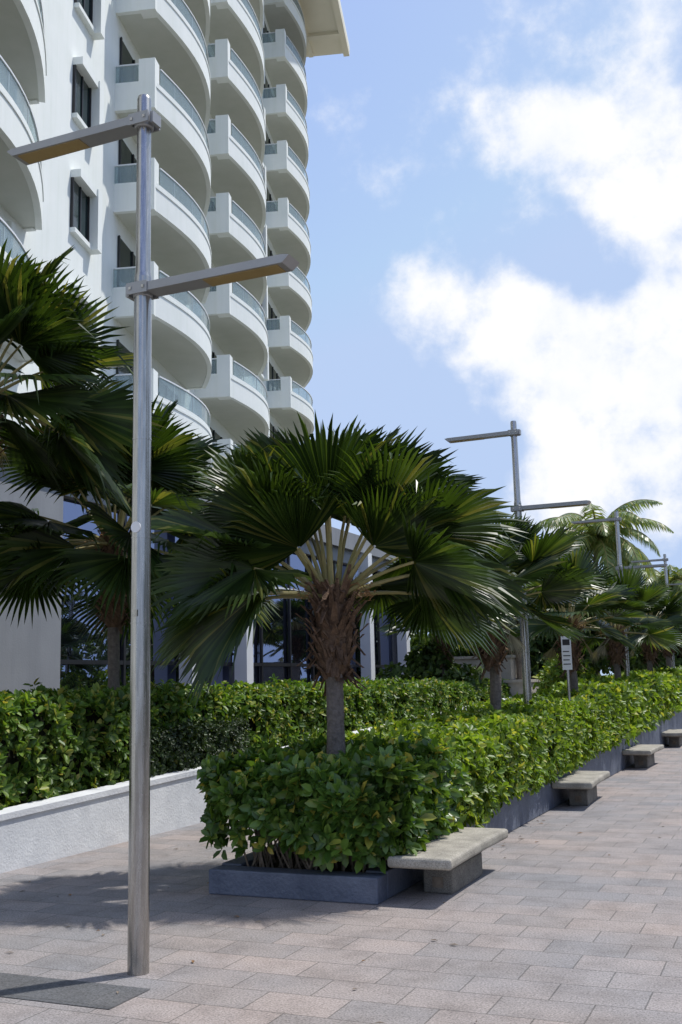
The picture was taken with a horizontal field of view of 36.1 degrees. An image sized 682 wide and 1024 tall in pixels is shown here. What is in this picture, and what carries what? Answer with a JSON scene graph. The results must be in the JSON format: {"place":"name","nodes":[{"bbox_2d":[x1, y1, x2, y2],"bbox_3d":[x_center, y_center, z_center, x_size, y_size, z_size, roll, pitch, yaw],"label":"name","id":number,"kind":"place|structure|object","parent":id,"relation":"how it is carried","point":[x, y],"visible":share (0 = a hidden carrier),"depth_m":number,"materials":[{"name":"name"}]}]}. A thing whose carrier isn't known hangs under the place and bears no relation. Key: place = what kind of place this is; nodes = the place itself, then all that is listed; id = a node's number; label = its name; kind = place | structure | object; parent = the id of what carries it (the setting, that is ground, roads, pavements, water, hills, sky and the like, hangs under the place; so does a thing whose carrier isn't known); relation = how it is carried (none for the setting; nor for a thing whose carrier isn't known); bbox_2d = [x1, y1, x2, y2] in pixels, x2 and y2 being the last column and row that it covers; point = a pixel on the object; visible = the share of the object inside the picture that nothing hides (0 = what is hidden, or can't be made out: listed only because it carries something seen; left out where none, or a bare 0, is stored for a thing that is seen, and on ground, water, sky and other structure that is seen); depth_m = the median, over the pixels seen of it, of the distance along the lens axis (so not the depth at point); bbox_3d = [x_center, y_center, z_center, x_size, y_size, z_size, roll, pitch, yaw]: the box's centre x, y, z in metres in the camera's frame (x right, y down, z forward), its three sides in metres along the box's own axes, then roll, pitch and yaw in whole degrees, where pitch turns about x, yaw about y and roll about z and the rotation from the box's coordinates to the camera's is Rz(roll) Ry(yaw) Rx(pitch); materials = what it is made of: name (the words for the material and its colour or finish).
{"place":"outdoors","nodes":[
{"label":"outdoors","id":0,"kind":"place"},
{"bbox_2d":[60,514,392,685],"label":"podium mullions","id":1,"kind":"object","parent":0,"point":[260,664],"visible":0.25,"depth_m":25.94,"materials":[{"name":"grey metal"}]},
{"bbox_2d":[179,553,409,685],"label":"podium columns","id":2,"kind":"structure","parent":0,"point":[243,667],"depth_m":31.32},
{"bbox_2d":[0,744,681,1023],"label":"pavement","id":3,"kind":"structure","parent":0,"point":[562,920],"depth_m":7.11,"materials":[{"name":"beige stone"}]},
{"bbox_2d":[0,973,149,1008],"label":"dark paving strip","id":4,"kind":"object","parent":3,"relation":"on","point":[78,993],"visible":1,"depth_m":5.96,"materials":[{"name":"grey stone"}]},
{"bbox_2d":[6,94,298,975],"bbox_3d":[-1.295,-0.044,6.781,2.260,5.740,0.168,-5,-10,23],"label":"street lamp","id":5,"kind":"object","parent":3,"relation":"on","point":[142,124],"visible":1,"depth_m":6.73,"materials":[{"name":"metal"}]},
{"bbox_2d":[9,820,663,1022],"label":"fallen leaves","id":6,"kind":"object","parent":3,"relation":"on","point":[362,960],"visible":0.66,"depth_m":7.42,"materials":[{"name":"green plant"}]},
{"bbox_2d":[209,710,681,904],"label":"planter","id":7,"kind":"object","parent":3,"relation":"on","point":[238,876],"visible":0.28,"depth_m":8.61,"materials":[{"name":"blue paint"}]},
{"bbox_2d":[196,727,469,873],"bbox_3d":[-0.092,2.513,9.227,2.177,1.140,2.106,-5,-10,23],"label":"broad leaf shrub","id":8,"kind":"object","parent":7,"relation":"in","point":[315,805],"visible":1,"depth_m":8.47,"materials":[{"name":"green plant"}]},
{"bbox_2d":[150,412,538,755],"bbox_3d":[-0.022,1.131,9.761,3.665,4.334,3.341,-5,-10,23],"label":"fan palm tree","id":9,"kind":"object","parent":7,"relation":"in","point":[280,498],"visible":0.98,"depth_m":9.44,"materials":[{"name":"green plant"}]},
{"bbox_2d":[285,665,681,831],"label":"hedge","id":10,"kind":"object","parent":7,"relation":"in","point":[515,745],"visible":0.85,"depth_m":13.44,"materials":[{"name":"green plant"}]},
{"bbox_2d":[370,512,604,709],"bbox_3d":[2.076,1.911,14.587,3.503,4.155,3.137,4,-11,-28],"label":"fan palm tree","id":11,"kind":"object","parent":7,"relation":"in","point":[536,560],"visible":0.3,"depth_m":14.40,"materials":[{"name":"green plant"}]},
{"bbox_2d":[561,636,572,700],"bbox_3d":[3.542,3.068,16.162,0.150,2.400,0.057,-3,-9,12],"label":"sign post","id":12,"kind":"object","parent":7,"relation":"on","point":[566,654],"visible":0.68,"depth_m":16.27,"materials":[{"name":"metal"}]},
{"bbox_2d":[507,545,658,692],"bbox_3d":[4.374,2.658,19.524,3.217,4.063,3.248,-6,-10,27],"label":"fan palm tree","id":13,"kind":"object","parent":7,"relation":"in","point":[601,604],"visible":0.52,"depth_m":19.43,"materials":[{"name":"green plant"}]},
{"bbox_2d":[554,565,681,678],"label":"fan palm tree","id":14,"kind":"object","parent":7,"relation":"in","point":[647,599],"visible":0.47,"depth_m":24.37,"materials":[{"name":"green plant"}]},
{"bbox_2d":[601,579,681,671],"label":"fan palm tree","id":15,"kind":"object","parent":7,"relation":"in","point":[667,609],"visible":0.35,"depth_m":29.20,"materials":[{"name":"green plant"}]},
{"bbox_2d":[633,589,681,668],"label":"fan palm tree","id":16,"kind":"object","parent":7,"relation":"in","point":[667,654],"visible":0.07,"depth_m":34.42,"materials":[{"name":"green plant"}]},
{"bbox_2d":[387,827,507,893],"bbox_3d":[0.950,2.974,8.863,0.529,0.350,1.760,-5,-10,23],"label":"concrete bench","id":17,"kind":"object","parent":3,"relation":"on","point":[451,863],"visible":0.84,"depth_m":8.51,"materials":[{"name":"beige concrete"}]},
{"bbox_2d":[445,421,590,704],"bbox_3d":[2.807,1.390,16.142,2.260,5.740,0.168,-5,-10,23],"label":"street lamp","id":18,"kind":"object","parent":3,"relation":"on","point":[517,508],"visible":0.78,"depth_m":16.28,"materials":[{"name":"metal"}]},
{"bbox_2d":[552,771,609,805],"bbox_3d":[3.340,3.828,14.432,0.529,0.350,1.760,-5,-10,21],"label":"concrete bench","id":19,"kind":"object","parent":3,"relation":"on","point":[581,786],"visible":0.98,"depth_m":14.04,"materials":[{"name":"beige concrete"}]},
{"bbox_2d":[538,608,642,675],"bbox_3d":[9.438,5.188,39.584,4.746,5.509,5.394,-5,-10,23],"label":"broadleaf tree","id":20,"kind":"object","parent":3,"relation":"on","point":[606,662],"visible":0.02,"depth_m":38.17,"materials":[{"name":"green plant"}]},
{"bbox_2d":[571,511,667,676],"bbox_3d":[6.909,2.823,25.503,2.260,5.740,0.168,-5,-10,23],"label":"street lamp","id":21,"kind":"object","parent":3,"relation":"on","point":[616,518],"visible":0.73,"depth_m":25.74,"materials":[{"name":"metal"}]},
{"bbox_2d":[603,646,681,674],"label":"broadleaf tree","id":22,"kind":"object","parent":3,"relation":"on","point":[638,664],"visible":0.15,"depth_m":46.56,"materials":[{"name":"green plant"}]},
{"bbox_2d":[622,744,663,767],"bbox_3d":[5.795,4.676,19.974,0.529,0.350,1.760,-6,-10,24],"label":"concrete bench","id":23,"kind":"object","parent":3,"relation":"on","point":[643,755],"visible":0.98,"depth_m":19.60,"materials":[{"name":"beige concrete"}]},
{"bbox_2d":[631,554,674,685],"bbox_3d":[11.011,4.256,34.863,2.260,5.740,0.168,-5,-10,23],"label":"street lamp","id":24,"kind":"object","parent":3,"relation":"on","point":[664,559],"visible":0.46,"depth_m":35.23,"materials":[{"name":"metal"}]},
{"bbox_2d":[661,729,681,746],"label":"concrete bench","id":25,"kind":"object","parent":3,"relation":"on","point":[674,736],"visible":0.91,"depth_m":25.13,"materials":[{"name":"beige concrete"}]},
{"bbox_2d":[293,0,681,675],"label":"sky","id":26,"kind":"structure","parent":0,"point":[494,222],"materials":[{"name":"blue"}]},
{"label":"ground","id":27,"kind":"structure","parent":0,"visible":0},
{"bbox_2d":[0,0,349,477],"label":"tower","id":28,"kind":"structure","parent":27,"relation":"on","point":[222,84],"depth_m":32.06,"materials":[{"name":"white paint"}]},
{"bbox_2d":[0,0,280,449],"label":"windows","id":29,"kind":"structure","parent":28,"relation":"in","point":[127,72],"depth_m":29.74,"materials":[{"name":"black glass"}]},
{"bbox_2d":[6,0,277,455],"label":"window frames","id":30,"kind":"structure","parent":28,"relation":"in","point":[95,26],"depth_m":26.69,"materials":[{"name":"white paint"}]},
{"bbox_2d":[0,444,395,693],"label":"podium walls","id":31,"kind":"structure","parent":27,"relation":"on","point":[29,652],"depth_m":18.08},
{"bbox_2d":[60,498,397,695],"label":"podium glazing","id":32,"kind":"structure","parent":31,"relation":"in","point":[75,677],"depth_m":24.12,"materials":[{"name":"glass"}]},
{"bbox_2d":[0,697,509,872],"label":"white retaining wall","id":33,"kind":"structure","parent":27,"relation":"on","point":[48,829],"depth_m":11.16,"materials":[{"name":"paint"}]},
{"bbox_2d":[537,499,673,582],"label":"coconut palm tree","id":34,"kind":"object","parent":27,"relation":"on","point":[600,540],"visible":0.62,"depth_m":44.32,"materials":[{"name":"green plant"}]},
{"bbox_2d":[640,564,681,593],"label":"coconut palm tree","id":35,"kind":"object","parent":27,"relation":"on","point":[674,577],"visible":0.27,"depth_m":51.26,"materials":[{"name":"green plant"}]},
{"bbox_3d":[-0.502,4.631,22.663,4.660,1.611,48.000,-5,-10,23],"label":"planting bed","id":36,"kind":"object","parent":27,"relation":"on","visible":0},
{"bbox_2d":[0,237,165,517],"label":"fan palm tree","id":37,"kind":"object","parent":36,"relation":"on","point":[54,335],"visible":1,"depth_m":11.63,"materials":[{"name":"green plant"}]},
{"bbox_2d":[0,392,281,689],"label":"fan palm tree","id":38,"kind":"object","parent":36,"relation":"on","point":[36,551],"visible":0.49,"depth_m":13.40,"materials":[{"name":"green plant"}]},
{"bbox_2d":[112,711,251,782],"bbox_3d":[-2.114,3.065,13.701,0.860,0.866,2.875,-5,-10,23],"label":"boxwood shrub","id":39,"kind":"object","parent":36,"relation":"on","point":[165,735],"visible":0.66,"depth_m":13.45,"materials":[{"name":"green plant"}]},
{"bbox_2d":[0,673,511,809],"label":"hedge","id":40,"kind":"object","parent":36,"relation":"on","point":[54,742],"visible":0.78,"depth_m":13.17,"materials":[{"name":"green plant"}]},
{"bbox_2d":[378,622,478,675],"bbox_3d":[2.510,3.474,26.406,3.356,4.167,3.402,-5,-10,21],"label":"fan palm tree","id":41,"kind":"object","parent":36,"relation":"on","point":[385,628],"visible":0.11,"depth_m":26.28,"materials":[{"name":"green plant"}]},
{"bbox_2d":[375,639,488,700],"bbox_3d":[2.305,4.634,26.641,2.818,2.774,2.660,-5,-10,23],"label":"tropical shrub","id":42,"kind":"object","parent":36,"relation":"on","point":[421,663],"visible":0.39,"depth_m":26.31,"materials":[{"name":"green plant"}]},
{"bbox_2d":[453,655,543,696],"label":"stone wall","id":43,"kind":"structure","parent":36,"relation":"on","point":[509,672],"depth_m":29.78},
{"bbox_2d":[410,629,601,678],"bbox_3d":[4.710,5.942,38.945,6.749,4.048,8.527,7,-13,-43],"label":"broadleaf tree","id":44,"kind":"object","parent":36,"relation":"on","point":[538,649],"visible":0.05,"depth_m":37.61,"materials":[{"name":"green plant"}]},
{"bbox_2d":[503,572,552,679],"bbox_3d":[5.120,3.852,30.151,2.334,5.305,2.615,-5,-10,23],"label":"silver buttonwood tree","id":45,"kind":"object","parent":36,"relation":"on","point":[518,660],"visible":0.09,"depth_m":30.00,"materials":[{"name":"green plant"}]},
{"bbox_2d":[532,654,610,690],"bbox_3d":[5.566,4.153,25.078,1.772,1.601,2.782,0,-9,-11],"label":"tropical shrub","id":46,"kind":"object","parent":36,"relation":"on","point":[550,674],"visible":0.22,"depth_m":24.57,"materials":[{"name":"green plant"}]}
]}

